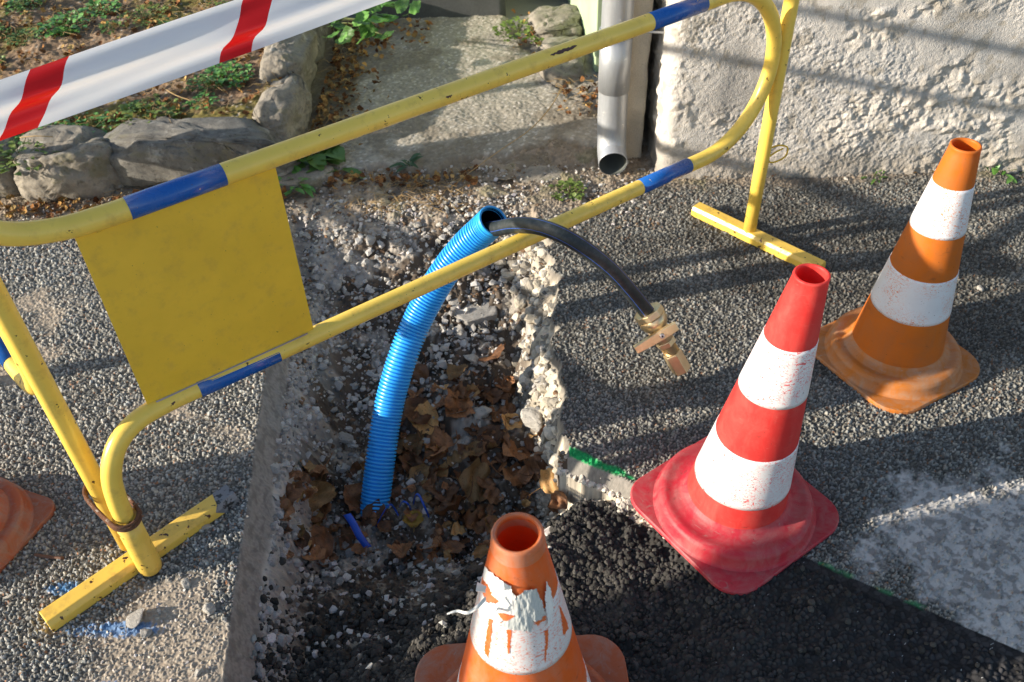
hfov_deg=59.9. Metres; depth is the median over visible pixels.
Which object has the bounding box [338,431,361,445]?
limestone chunk
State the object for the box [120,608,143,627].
pebble
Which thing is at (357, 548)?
dead leaf
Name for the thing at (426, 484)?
dead leaf
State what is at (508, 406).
dead leaf
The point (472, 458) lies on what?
dead leaf
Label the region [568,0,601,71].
garden gate
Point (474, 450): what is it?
dead leaf
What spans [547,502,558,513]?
dead leaf
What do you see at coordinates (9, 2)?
weed
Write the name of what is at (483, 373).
dead leaf
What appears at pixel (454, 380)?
dead leaf
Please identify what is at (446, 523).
dead leaf
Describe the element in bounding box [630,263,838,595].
traffic cone
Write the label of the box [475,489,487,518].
dead leaf
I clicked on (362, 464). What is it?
dead leaf
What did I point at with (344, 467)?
gravel
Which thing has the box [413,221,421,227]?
limestone chunk
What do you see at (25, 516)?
traffic cone
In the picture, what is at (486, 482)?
dead leaf
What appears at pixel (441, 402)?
dead leaf
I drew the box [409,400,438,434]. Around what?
dead leaf
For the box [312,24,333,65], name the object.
retaining stone
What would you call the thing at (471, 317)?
limestone slab
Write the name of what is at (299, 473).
dead leaf
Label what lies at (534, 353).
limestone chunk
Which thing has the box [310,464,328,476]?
dead leaf
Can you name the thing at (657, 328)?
ball valve
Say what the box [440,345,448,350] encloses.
limestone chunk
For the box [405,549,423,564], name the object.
dead leaf
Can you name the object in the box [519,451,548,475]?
dead leaf
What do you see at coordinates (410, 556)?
dead leaf
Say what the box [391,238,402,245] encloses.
limestone chunk
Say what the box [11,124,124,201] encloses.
retaining stone
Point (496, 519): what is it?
dead leaf
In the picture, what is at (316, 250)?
limestone chunk
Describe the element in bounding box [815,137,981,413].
traffic cone
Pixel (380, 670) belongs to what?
asphalt crumbs
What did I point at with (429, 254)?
limestone chunk
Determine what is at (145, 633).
pebble
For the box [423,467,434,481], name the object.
dead leaf
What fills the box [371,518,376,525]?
dead leaf
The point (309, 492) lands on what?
dead leaf
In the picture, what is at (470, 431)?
dead leaf
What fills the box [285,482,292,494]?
dead leaf
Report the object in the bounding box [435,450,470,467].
dead leaf
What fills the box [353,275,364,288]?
limestone chunk
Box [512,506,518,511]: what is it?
dead leaf
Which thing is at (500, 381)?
dead leaf
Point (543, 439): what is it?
limestone chunk
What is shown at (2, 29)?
weed
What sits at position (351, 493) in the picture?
dead leaf
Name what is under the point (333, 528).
dead leaf
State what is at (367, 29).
leafy shrub
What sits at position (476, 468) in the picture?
dead leaf
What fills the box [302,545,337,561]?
dead leaf
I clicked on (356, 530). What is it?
plastic strap
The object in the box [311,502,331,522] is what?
dead leaf
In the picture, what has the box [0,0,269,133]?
garden soil
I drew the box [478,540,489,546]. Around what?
dead leaf
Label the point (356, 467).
dead leaf
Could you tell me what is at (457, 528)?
dead leaf
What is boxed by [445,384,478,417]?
dead leaf
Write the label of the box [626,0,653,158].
gate pier
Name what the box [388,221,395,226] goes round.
limestone chunk
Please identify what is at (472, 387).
dead leaf
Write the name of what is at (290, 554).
dead leaf
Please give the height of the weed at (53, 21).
0.044 m
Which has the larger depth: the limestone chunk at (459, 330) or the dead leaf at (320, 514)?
the limestone chunk at (459, 330)
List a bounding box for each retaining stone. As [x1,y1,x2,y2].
[0,134,21,197]
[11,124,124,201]
[102,116,300,187]
[252,70,311,140]
[258,30,317,91]
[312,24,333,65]
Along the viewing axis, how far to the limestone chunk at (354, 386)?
2.57 m
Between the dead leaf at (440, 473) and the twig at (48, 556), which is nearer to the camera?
the twig at (48, 556)
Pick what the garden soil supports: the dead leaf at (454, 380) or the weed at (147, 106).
the weed at (147, 106)
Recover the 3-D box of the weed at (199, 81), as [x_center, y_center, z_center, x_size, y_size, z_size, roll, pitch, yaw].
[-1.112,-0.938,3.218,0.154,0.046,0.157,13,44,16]
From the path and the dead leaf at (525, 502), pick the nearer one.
the dead leaf at (525, 502)
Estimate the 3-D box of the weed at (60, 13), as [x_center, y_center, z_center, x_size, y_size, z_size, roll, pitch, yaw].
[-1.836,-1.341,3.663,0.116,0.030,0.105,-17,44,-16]
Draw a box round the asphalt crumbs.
[252,477,1023,681]
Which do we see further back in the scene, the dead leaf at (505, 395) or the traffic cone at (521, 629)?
the dead leaf at (505, 395)
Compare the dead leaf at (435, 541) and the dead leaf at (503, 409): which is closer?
the dead leaf at (435, 541)
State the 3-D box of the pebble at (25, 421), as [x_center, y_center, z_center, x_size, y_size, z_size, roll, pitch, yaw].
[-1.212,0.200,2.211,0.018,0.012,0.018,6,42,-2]
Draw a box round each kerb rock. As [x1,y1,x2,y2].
[279,165,334,192]
[516,166,561,182]
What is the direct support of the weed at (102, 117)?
on the garden soil
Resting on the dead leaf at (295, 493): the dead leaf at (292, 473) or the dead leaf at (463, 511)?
the dead leaf at (292, 473)
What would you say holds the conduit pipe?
on the ground at (938, 546)
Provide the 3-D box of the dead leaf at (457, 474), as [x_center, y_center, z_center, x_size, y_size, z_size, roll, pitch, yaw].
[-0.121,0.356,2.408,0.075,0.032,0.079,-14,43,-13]
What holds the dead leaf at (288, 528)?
on the crumbled concrete
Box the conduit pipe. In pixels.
[359,205,505,520]
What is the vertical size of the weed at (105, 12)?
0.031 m
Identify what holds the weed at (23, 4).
on the garden soil
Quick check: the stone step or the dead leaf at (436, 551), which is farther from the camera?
the stone step
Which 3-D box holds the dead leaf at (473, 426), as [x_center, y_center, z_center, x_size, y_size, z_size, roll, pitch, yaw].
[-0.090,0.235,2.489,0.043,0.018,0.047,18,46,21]
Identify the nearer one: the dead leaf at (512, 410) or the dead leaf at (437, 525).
the dead leaf at (437, 525)
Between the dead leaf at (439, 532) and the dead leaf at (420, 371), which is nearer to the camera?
the dead leaf at (439, 532)
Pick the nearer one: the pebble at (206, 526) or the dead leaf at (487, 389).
the pebble at (206, 526)
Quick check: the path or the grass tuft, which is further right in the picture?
the grass tuft
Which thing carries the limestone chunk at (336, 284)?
on the gravel
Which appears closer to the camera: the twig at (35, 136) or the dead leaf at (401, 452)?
the dead leaf at (401, 452)
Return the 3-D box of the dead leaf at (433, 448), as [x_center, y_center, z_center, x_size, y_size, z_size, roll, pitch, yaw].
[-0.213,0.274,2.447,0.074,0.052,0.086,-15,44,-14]
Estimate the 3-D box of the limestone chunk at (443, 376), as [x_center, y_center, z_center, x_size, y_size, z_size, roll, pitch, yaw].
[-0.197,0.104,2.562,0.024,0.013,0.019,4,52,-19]
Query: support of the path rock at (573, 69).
on the path
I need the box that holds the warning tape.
[0,0,389,140]
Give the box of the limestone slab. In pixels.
[448,287,496,328]
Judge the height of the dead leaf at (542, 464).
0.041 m
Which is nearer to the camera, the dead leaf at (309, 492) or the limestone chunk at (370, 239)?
the dead leaf at (309, 492)
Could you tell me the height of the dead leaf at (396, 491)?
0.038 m
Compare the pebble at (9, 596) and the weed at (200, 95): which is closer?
the pebble at (9, 596)
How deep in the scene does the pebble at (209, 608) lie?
1.80 m
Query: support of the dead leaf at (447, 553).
on the gravel
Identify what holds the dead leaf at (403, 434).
on the dead leaf at (414, 439)
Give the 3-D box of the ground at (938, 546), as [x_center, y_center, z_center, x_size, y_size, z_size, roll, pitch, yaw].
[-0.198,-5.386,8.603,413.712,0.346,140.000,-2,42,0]
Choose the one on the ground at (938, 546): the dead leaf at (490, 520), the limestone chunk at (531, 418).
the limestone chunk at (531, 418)
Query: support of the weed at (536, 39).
on the ground at (938, 546)
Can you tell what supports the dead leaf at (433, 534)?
on the ground at (938, 546)
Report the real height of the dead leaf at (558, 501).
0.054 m
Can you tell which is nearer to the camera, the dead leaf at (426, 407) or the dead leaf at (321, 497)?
the dead leaf at (321, 497)
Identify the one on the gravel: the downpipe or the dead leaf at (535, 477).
the dead leaf at (535, 477)
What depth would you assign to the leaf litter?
3.37 m
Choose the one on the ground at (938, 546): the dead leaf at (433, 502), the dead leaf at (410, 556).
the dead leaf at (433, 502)
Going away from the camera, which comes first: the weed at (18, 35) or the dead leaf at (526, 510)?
the dead leaf at (526, 510)
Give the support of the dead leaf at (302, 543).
on the ground at (938, 546)
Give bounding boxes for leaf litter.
[0,0,934,217]
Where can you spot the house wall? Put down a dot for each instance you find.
(870, 87)
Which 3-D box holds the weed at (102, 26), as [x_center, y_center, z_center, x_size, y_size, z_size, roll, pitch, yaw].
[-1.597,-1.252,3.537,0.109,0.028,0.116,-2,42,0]
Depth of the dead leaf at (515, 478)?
2.35 m
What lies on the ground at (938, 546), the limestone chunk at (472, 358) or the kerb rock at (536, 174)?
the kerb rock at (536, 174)
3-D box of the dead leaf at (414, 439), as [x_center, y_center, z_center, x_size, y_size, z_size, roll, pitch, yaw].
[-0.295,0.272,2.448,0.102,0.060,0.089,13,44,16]
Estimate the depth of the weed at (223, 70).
3.26 m
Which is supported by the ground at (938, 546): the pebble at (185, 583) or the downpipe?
the pebble at (185, 583)
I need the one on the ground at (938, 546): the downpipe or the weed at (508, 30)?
the weed at (508, 30)
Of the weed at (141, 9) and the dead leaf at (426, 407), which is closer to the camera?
the dead leaf at (426, 407)
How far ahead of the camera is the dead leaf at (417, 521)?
2.30 m
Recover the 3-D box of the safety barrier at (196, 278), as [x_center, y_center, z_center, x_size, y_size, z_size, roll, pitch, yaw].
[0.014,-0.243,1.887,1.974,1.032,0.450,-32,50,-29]
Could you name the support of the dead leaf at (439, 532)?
on the ground at (938, 546)
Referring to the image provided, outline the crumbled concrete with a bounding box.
[255,234,663,681]
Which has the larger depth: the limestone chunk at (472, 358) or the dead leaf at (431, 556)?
the limestone chunk at (472, 358)
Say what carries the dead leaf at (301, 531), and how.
on the dead leaf
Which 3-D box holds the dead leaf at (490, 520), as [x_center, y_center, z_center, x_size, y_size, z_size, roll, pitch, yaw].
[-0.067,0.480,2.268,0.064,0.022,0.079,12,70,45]
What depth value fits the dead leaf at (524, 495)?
2.33 m
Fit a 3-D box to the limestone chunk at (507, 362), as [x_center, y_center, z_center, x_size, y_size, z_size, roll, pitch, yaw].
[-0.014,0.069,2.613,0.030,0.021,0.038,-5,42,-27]
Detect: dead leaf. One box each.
[279,494,294,519]
[284,523,292,536]
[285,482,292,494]
[286,480,304,504]
[286,545,294,559]
[289,469,296,478]
[292,481,309,502]
[293,468,302,479]
[293,530,318,548]
[297,467,311,482]
[297,524,304,537]
[300,459,315,473]
[302,474,322,500]
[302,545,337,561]
[308,452,332,473]
[308,480,333,516]
[309,524,351,563]
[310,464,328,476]
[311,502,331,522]
[312,511,323,526]
[315,473,326,481]
[316,553,338,568]
[321,481,336,507]
[329,523,343,533]
[338,518,363,549]
[343,483,362,512]
[346,509,377,519]
[350,461,361,474]
[350,521,367,537]
[350,543,366,554]
[355,499,385,527]
[360,455,365,470]
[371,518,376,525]
[377,520,397,532]
[387,541,412,558]
[391,479,397,486]
[391,484,404,512]
[393,461,398,472]
[395,430,423,455]
[395,441,418,455]
[398,453,424,476]
[398,454,404,474]
[399,443,416,466]
[400,432,407,439]
[402,510,423,527]
[403,460,429,483]
[403,550,412,563]
[404,397,439,427]
[404,509,419,521]
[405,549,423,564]
[408,388,423,397]
[408,484,415,492]
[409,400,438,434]
[411,352,429,383]
[417,428,447,452]
[418,465,438,487]
[419,528,442,550]
[421,538,447,553]
[422,478,434,494]
[422,492,431,504]
[423,450,445,467]
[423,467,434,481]
[426,425,457,458]
[427,482,458,505]
[427,552,437,561]
[428,478,441,508]
[429,382,439,395]
[429,538,439,553]
[430,530,444,540]
[431,460,447,476]
[433,393,444,409]
[434,476,472,516]
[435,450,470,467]
[435,464,458,470]
[435,523,444,534]
[441,369,460,381]
[441,381,464,398]
[441,481,449,489]
[441,540,465,552]
[442,520,451,529]
[443,546,450,562]
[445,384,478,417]
[445,406,458,411]
[447,363,469,379]
[450,457,490,503]
[451,512,458,519]
[451,520,472,535]
[453,470,460,480]
[454,385,477,398]
[455,508,484,533]
[456,443,469,454]
[458,504,475,513]
[460,514,465,527]
[460,537,473,543]
[462,427,476,436]
[466,383,479,398]
[466,441,491,455]
[467,423,486,462]
[468,384,490,399]
[470,423,478,429]
[472,370,485,379]
[472,394,488,406]
[472,446,507,471]
[472,541,488,559]
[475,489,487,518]
[476,476,495,490]
[476,484,503,503]
[476,515,494,541]
[477,425,503,450]
[478,343,505,361]
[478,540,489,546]
[482,385,502,403]
[482,416,510,447]
[485,405,508,421]
[485,514,497,527]
[486,442,497,448]
[487,459,532,485]
[489,470,500,478]
[490,386,514,400]
[490,411,495,418]
[493,377,504,389]
[494,452,507,461]
[496,376,514,391]
[496,405,515,412]
[500,399,513,413]
[501,413,522,431]
[502,439,531,459]
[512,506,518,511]
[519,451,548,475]
[519,505,531,512]
[520,491,530,500]
[521,498,530,507]
[523,435,534,452]
[523,456,540,481]
[529,468,557,495]
[535,454,546,469]
[537,425,545,436]
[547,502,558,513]
[548,484,567,509]
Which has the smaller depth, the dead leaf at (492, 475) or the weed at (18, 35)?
the dead leaf at (492, 475)
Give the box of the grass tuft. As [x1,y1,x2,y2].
[860,170,887,184]
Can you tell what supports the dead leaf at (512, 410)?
on the ground at (938, 546)
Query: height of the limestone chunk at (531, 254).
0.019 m
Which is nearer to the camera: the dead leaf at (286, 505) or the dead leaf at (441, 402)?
the dead leaf at (286, 505)
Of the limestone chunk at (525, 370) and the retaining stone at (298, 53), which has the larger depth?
the retaining stone at (298, 53)
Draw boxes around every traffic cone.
[0,477,55,572]
[415,512,628,681]
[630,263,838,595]
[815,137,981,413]
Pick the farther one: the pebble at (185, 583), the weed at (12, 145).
the weed at (12, 145)
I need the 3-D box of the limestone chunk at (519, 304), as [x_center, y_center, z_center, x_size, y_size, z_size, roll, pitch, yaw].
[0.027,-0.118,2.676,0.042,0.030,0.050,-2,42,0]
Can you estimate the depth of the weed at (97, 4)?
3.71 m
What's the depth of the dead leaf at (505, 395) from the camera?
2.55 m
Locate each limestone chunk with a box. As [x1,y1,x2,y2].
[302,231,310,238]
[313,245,327,253]
[331,279,341,290]
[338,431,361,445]
[343,255,351,262]
[344,345,353,362]
[352,382,358,389]
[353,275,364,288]
[365,234,375,245]
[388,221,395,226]
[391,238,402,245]
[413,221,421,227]
[426,251,432,256]
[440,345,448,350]
[440,374,447,379]
[448,400,491,419]
[452,324,463,336]
[464,353,478,363]
[494,259,505,264]
[501,272,515,280]
[502,359,510,366]
[514,296,525,308]
[519,322,530,344]
[520,406,542,431]
[523,366,530,375]
[524,314,535,323]
[524,378,547,394]
[528,251,536,258]
[531,349,538,358]
[533,279,540,288]
[534,375,544,387]
[540,431,547,443]
[542,397,550,407]
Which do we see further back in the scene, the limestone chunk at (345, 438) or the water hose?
the limestone chunk at (345, 438)
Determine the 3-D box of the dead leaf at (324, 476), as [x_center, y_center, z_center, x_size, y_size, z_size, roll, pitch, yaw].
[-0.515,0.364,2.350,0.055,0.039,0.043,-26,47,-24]
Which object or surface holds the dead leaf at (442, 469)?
on the gravel
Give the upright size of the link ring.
0.042 m
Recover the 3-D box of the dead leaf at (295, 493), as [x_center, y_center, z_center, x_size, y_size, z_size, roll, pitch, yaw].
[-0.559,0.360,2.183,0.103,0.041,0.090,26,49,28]
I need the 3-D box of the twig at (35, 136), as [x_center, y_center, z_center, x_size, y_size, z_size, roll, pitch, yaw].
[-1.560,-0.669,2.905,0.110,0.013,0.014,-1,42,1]
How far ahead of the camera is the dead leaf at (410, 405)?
2.48 m
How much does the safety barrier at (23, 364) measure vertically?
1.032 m
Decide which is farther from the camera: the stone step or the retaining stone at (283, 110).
the stone step
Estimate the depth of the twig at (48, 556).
1.91 m
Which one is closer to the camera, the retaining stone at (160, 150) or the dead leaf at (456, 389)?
the dead leaf at (456, 389)
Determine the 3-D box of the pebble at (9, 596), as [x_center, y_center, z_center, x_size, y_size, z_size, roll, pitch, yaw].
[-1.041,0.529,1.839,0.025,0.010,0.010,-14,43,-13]
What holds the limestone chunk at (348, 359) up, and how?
on the ground at (938, 546)
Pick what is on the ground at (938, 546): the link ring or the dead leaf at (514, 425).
the dead leaf at (514, 425)
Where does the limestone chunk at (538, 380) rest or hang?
on the crumbled concrete
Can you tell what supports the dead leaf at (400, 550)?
on the ground at (938, 546)
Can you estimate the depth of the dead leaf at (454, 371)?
2.56 m
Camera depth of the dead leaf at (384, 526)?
2.29 m
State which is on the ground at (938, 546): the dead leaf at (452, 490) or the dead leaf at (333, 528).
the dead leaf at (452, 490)
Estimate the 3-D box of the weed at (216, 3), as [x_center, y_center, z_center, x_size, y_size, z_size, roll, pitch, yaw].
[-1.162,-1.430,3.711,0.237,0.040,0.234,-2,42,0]
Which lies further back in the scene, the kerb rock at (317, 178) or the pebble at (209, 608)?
the kerb rock at (317, 178)
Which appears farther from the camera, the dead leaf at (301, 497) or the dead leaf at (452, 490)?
the dead leaf at (452, 490)
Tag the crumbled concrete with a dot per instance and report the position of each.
(551, 410)
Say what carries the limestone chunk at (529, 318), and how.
on the crumbled concrete
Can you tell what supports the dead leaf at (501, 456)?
on the dead leaf at (484, 457)
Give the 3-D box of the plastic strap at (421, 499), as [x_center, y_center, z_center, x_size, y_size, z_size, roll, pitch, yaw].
[-0.238,0.425,2.309,0.063,0.071,0.011,32,52,32]
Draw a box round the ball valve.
[633,302,690,375]
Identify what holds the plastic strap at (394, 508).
on the ground at (938, 546)
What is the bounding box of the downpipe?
[597,0,664,174]
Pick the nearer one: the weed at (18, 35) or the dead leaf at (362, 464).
the dead leaf at (362, 464)
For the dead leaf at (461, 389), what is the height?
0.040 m
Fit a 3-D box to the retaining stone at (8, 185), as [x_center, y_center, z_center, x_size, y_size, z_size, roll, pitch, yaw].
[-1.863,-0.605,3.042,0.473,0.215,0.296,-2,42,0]
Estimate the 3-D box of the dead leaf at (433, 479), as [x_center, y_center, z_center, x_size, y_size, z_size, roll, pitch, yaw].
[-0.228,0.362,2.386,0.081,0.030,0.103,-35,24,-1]
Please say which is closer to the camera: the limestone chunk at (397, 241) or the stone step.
the limestone chunk at (397, 241)
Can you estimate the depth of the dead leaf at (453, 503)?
2.31 m
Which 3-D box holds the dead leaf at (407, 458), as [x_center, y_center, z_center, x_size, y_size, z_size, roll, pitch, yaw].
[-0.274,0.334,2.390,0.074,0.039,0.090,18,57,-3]
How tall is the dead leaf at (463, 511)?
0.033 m
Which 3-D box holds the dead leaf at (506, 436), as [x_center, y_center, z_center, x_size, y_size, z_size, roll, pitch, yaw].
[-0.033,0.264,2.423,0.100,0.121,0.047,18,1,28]
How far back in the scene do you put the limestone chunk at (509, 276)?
2.72 m
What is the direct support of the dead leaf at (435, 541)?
on the ground at (938, 546)
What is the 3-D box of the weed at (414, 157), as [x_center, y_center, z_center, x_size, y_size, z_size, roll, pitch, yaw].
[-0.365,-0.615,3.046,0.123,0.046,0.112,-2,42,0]
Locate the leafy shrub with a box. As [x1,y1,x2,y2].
[322,0,420,45]
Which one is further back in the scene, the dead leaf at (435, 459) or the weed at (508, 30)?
the weed at (508, 30)
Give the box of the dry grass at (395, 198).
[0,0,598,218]
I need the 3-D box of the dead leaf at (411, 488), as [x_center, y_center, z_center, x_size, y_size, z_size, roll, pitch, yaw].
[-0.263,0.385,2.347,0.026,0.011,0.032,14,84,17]
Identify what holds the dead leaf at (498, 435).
on the dead leaf at (484, 457)
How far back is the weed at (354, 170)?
3.04 m
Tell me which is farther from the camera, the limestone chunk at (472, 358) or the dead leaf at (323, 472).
the limestone chunk at (472, 358)
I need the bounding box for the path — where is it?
[307,15,654,186]
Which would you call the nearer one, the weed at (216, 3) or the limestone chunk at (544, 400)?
the limestone chunk at (544, 400)
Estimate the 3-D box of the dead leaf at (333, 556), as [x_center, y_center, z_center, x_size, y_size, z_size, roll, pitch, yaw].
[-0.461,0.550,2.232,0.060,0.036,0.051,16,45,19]
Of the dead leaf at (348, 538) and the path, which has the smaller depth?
the dead leaf at (348, 538)
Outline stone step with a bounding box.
[367,0,505,18]
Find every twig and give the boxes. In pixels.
[20,135,52,137]
[34,553,63,559]
[450,88,561,187]
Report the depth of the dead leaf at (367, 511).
2.31 m
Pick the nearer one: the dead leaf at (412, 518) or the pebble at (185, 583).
the pebble at (185, 583)
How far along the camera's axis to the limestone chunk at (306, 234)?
2.82 m
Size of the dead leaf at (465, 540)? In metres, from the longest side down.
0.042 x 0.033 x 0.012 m
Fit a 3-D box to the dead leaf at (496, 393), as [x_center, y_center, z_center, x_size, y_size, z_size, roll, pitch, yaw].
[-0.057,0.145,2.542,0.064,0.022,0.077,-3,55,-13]
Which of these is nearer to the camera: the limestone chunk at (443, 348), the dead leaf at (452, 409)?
the dead leaf at (452, 409)
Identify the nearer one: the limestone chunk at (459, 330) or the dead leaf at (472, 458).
the dead leaf at (472, 458)
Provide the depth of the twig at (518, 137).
3.05 m
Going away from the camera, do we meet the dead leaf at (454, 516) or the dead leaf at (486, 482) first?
the dead leaf at (454, 516)
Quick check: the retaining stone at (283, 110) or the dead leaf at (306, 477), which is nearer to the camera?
the dead leaf at (306, 477)
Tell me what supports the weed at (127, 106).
on the garden soil
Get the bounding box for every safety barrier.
[0,0,825,576]
[0,277,239,631]
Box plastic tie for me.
[769,144,788,162]
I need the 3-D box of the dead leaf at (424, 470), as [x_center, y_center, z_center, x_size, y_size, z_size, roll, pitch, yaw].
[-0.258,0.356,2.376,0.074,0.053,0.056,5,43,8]
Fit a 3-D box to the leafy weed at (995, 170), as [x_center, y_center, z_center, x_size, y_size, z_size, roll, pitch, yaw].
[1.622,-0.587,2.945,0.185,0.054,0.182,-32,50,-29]
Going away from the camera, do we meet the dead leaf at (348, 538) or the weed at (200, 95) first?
the dead leaf at (348, 538)
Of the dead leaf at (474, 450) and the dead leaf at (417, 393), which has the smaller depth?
the dead leaf at (474, 450)
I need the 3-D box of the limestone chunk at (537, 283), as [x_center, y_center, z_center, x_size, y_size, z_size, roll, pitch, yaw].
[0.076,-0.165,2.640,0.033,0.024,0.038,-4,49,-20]
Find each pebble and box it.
[3,594,15,598]
[22,418,28,423]
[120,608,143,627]
[140,629,151,637]
[181,577,190,588]
[194,658,210,676]
[202,524,211,529]
[202,602,215,614]
[977,285,983,290]
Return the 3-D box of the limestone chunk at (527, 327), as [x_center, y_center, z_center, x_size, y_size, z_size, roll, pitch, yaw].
[0.052,-0.010,2.591,0.048,0.064,0.102,9,43,12]
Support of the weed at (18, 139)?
on the garden soil
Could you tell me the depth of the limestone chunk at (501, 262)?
2.77 m
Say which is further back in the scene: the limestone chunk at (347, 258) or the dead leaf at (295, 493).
the limestone chunk at (347, 258)
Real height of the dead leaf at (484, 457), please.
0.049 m
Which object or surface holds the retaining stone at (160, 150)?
on the ground at (938, 546)
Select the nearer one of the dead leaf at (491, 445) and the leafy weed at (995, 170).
the dead leaf at (491, 445)
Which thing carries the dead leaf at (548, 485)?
on the crumbled concrete
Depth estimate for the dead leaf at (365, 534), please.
2.29 m
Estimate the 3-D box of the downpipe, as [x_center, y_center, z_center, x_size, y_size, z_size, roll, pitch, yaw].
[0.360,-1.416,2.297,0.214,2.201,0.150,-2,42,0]
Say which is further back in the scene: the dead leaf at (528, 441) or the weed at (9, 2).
the weed at (9, 2)
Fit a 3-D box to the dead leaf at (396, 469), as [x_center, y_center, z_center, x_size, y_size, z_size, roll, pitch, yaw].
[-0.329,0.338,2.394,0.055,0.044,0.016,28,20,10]
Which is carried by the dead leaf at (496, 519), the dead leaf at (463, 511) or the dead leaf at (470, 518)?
the dead leaf at (470, 518)
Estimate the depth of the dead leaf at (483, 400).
2.53 m
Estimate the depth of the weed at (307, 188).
2.95 m
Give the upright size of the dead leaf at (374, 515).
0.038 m
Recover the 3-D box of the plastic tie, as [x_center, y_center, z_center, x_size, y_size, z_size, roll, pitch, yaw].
[0.752,-0.531,2.518,0.061,0.052,0.017,-2,42,0]
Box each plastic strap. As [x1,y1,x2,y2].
[343,513,370,547]
[376,504,398,526]
[413,493,428,517]
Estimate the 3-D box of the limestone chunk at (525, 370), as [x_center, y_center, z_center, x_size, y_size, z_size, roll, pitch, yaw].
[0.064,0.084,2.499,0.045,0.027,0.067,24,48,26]
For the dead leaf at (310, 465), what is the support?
on the dead leaf at (318, 469)
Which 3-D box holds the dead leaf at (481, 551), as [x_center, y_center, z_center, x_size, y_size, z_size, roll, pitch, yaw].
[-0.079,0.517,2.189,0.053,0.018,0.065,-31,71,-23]
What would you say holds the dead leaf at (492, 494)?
on the ground at (938, 546)
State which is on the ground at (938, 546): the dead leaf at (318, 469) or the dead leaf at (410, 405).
the dead leaf at (318, 469)
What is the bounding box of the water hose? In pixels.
[483,217,653,316]
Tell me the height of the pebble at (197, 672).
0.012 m
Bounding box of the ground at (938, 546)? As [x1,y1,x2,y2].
[0,0,1023,681]
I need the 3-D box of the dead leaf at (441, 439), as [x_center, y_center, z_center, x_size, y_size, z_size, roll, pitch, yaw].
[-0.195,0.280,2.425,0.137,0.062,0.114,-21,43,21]
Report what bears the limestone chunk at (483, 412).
on the ground at (938, 546)
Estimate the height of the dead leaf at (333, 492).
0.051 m
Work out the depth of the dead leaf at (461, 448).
2.42 m
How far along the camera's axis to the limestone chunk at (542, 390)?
2.33 m
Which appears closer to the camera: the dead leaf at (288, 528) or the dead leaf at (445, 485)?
the dead leaf at (288, 528)
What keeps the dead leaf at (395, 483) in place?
on the gravel
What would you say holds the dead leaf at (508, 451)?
on the ground at (938, 546)
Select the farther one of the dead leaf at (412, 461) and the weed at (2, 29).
the weed at (2, 29)
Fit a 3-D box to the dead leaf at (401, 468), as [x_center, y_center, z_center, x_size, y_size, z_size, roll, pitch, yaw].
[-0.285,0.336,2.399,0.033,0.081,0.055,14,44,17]
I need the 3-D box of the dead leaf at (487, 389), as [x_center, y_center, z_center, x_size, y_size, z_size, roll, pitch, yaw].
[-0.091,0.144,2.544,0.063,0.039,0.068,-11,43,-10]
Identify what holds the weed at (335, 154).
on the ground at (938, 546)
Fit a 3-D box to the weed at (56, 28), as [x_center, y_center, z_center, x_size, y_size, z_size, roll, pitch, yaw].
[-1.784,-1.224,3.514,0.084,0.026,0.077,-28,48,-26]
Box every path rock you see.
[526,4,582,46]
[537,35,585,88]
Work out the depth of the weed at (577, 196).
2.91 m
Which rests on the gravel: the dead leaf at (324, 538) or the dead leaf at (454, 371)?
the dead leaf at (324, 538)
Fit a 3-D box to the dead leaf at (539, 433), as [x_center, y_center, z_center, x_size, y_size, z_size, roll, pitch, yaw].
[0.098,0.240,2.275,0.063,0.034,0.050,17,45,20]
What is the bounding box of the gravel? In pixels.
[0,159,1018,681]
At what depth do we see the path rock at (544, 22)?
3.77 m
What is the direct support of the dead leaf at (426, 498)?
on the ground at (938, 546)
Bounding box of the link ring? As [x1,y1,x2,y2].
[82,484,141,531]
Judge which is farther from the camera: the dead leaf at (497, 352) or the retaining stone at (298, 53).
the retaining stone at (298, 53)
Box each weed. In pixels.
[0,26,11,36]
[0,138,60,175]
[3,0,27,9]
[3,0,42,14]
[4,27,47,46]
[14,119,69,144]
[36,13,89,37]
[49,26,71,36]
[52,10,79,19]
[67,111,120,133]
[71,0,121,18]
[96,7,112,14]
[98,20,124,34]
[116,1,170,27]
[117,93,186,125]
[120,100,143,112]
[185,73,228,95]
[186,92,218,109]
[202,60,253,87]
[206,0,232,5]
[278,165,315,196]
[297,144,344,170]
[306,159,365,178]
[389,153,422,172]
[492,16,533,41]
[522,32,543,45]
[549,178,586,201]
[985,165,1023,183]
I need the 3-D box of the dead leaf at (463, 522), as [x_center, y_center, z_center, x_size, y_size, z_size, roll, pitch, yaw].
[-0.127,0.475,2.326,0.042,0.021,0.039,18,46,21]
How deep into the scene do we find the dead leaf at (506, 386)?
2.56 m
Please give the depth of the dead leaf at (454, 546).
2.22 m
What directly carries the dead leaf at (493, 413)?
on the ground at (938, 546)
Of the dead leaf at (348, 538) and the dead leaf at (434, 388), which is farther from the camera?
the dead leaf at (434, 388)
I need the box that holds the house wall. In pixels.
[643,0,1023,179]

